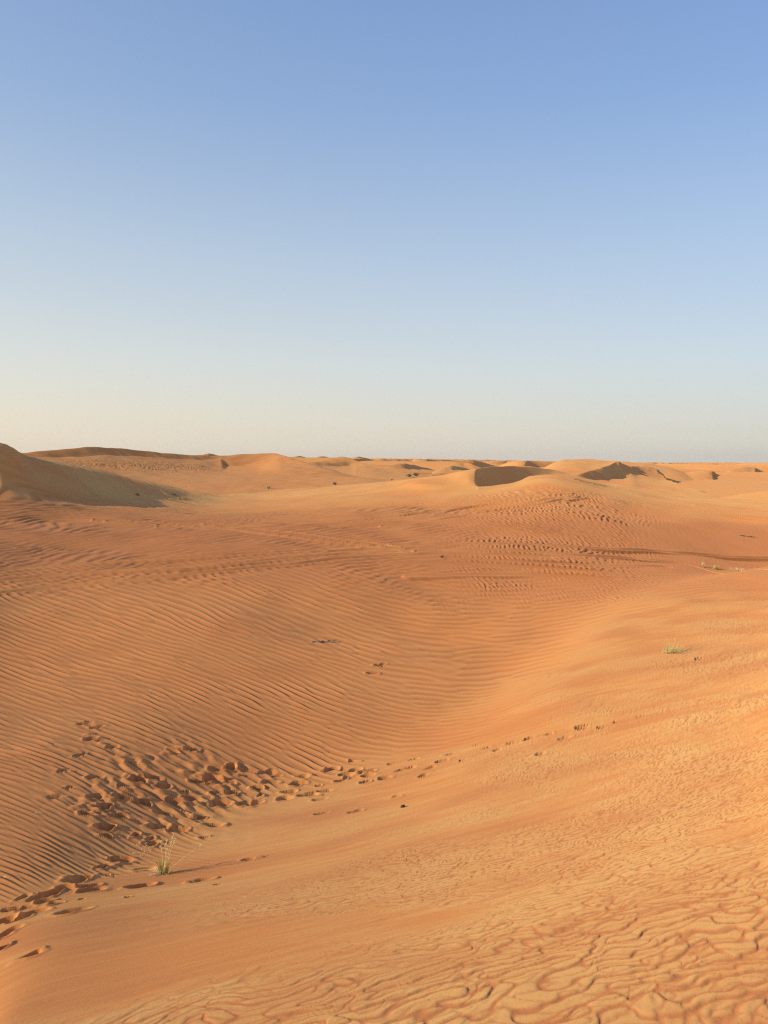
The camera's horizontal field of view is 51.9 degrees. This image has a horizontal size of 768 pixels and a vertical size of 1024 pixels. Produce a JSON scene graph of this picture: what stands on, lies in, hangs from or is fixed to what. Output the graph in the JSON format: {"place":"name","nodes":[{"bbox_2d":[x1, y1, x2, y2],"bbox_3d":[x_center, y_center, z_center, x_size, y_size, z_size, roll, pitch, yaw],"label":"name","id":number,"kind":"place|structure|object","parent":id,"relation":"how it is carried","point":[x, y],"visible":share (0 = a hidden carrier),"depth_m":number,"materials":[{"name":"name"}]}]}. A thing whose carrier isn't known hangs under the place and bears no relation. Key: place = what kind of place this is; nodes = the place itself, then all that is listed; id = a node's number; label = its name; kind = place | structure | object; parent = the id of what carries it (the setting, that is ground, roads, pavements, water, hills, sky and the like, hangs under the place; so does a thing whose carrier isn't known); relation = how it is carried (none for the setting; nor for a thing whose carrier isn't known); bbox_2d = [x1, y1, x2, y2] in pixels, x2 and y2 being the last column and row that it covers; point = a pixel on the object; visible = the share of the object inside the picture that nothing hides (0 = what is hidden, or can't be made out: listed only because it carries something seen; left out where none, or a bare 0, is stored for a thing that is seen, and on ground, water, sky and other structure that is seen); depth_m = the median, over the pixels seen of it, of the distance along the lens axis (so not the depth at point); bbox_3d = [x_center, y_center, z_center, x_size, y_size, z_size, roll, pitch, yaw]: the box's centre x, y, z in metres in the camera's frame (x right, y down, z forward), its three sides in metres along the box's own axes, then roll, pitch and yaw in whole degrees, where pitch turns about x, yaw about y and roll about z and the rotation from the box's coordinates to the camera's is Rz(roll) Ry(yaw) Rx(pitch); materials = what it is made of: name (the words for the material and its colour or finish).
{"place":"outdoors","nodes":[
{"label":"outdoors","id":0,"kind":"place"},
{"bbox_2d":[22,447,390,493],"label":"dune","id":1,"kind":"structure","parent":0,"point":[242,473],"depth_m":90.73,"materials":[{"name":"orange sand"}]},
{"bbox_2d":[307,457,429,479],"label":"dune","id":2,"kind":"structure","parent":0,"point":[346,465],"depth_m":125.16,"materials":[{"name":"orange sand"}]},
{"bbox_2d":[0,443,767,1023],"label":"ground","id":3,"kind":"structure","parent":0,"point":[528,721],"depth_m":8.76,"materials":[{"name":"orange sand"}]},
{"bbox_2d":[133,833,205,877],"bbox_3d":[-1.666,2.552,5.922,0.584,0.328,0.336,-4,5,-44],"label":"grass clump","id":4,"kind":"object","parent":3,"relation":"on","point":[163,871],"visible":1,"depth_m":5.86,"materials":[{"name":"plant"}]},
{"bbox_2d":[312,640,334,642],"bbox_3d":[-1.060,2.340,14.229,0.484,0.052,0.174,-2,4,-24],"label":"dead branch","id":5,"kind":"object","parent":3,"relation":"on","point":[324,641],"visible":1,"depth_m":14.23,"materials":[{"name":"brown wood"}]},
{"bbox_2d":[661,636,686,653],"bbox_3d":[4.650,2.115,12.581,0.547,0.299,0.522,3,5,37],"label":"grass clump","id":6,"kind":"object","parent":3,"relation":"on","point":[667,649],"visible":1,"depth_m":12.60,"materials":[{"name":"plant"}]},
{"bbox_2d":[0,0,767,462],"label":"sky","id":7,"kind":"structure","parent":0,"point":[519,230],"materials":[{"name":"blue"}]},
{"bbox_2d":[385,463,435,474],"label":"dune","id":8,"kind":"structure","parent":0,"point":[406,467],"depth_m":145.68,"materials":[{"name":"orange sand"}]},
{"bbox_2d":[432,465,469,475],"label":"dune","id":9,"kind":"structure","parent":0,"point":[447,470],"depth_m":129.12,"materials":[{"name":"orange sand"}]},
{"bbox_2d":[446,460,493,468],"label":"dune","id":10,"kind":"structure","parent":0,"point":[480,464],"depth_m":186.58,"materials":[{"name":"orange sand"}]},
{"bbox_2d":[488,461,506,465],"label":"dune","id":11,"kind":"structure","parent":0,"point":[498,463],"depth_m":269.87,"materials":[{"name":"orange sand"}]},
{"bbox_2d":[289,457,767,496],"bbox_3d":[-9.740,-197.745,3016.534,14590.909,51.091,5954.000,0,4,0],"label":"desert plain","id":12,"kind":"structure","parent":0,"point":[734,483],"depth_m":168.35,"materials":[{"name":"orange sand"}]},
{"bbox_2d":[545,459,718,497],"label":"dune","id":13,"kind":"structure","parent":0,"point":[642,478],"depth_m":70.48,"materials":[{"name":"orange sand"}]},
{"bbox_2d":[621,461,693,480],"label":"dune","id":14,"kind":"structure","parent":0,"point":[671,474],"depth_m":107.13,"materials":[{"name":"orange sand"}]},
{"bbox_2d":[686,471,721,479],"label":"dune","id":15,"kind":"structure","parent":0,"point":[701,475],"depth_m":114.21,"materials":[{"name":"orange sand"}]},
{"bbox_2d":[719,491,767,499],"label":"dune","id":16,"kind":"structure","parent":0,"point":[762,495],"depth_m":57.69,"materials":[{"name":"orange sand"}]},
{"bbox_2d":[723,467,763,474],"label":"dune","id":17,"kind":"structure","parent":0,"point":[747,469],"depth_m":148.49,"materials":[{"name":"orange sand"}]}
]}

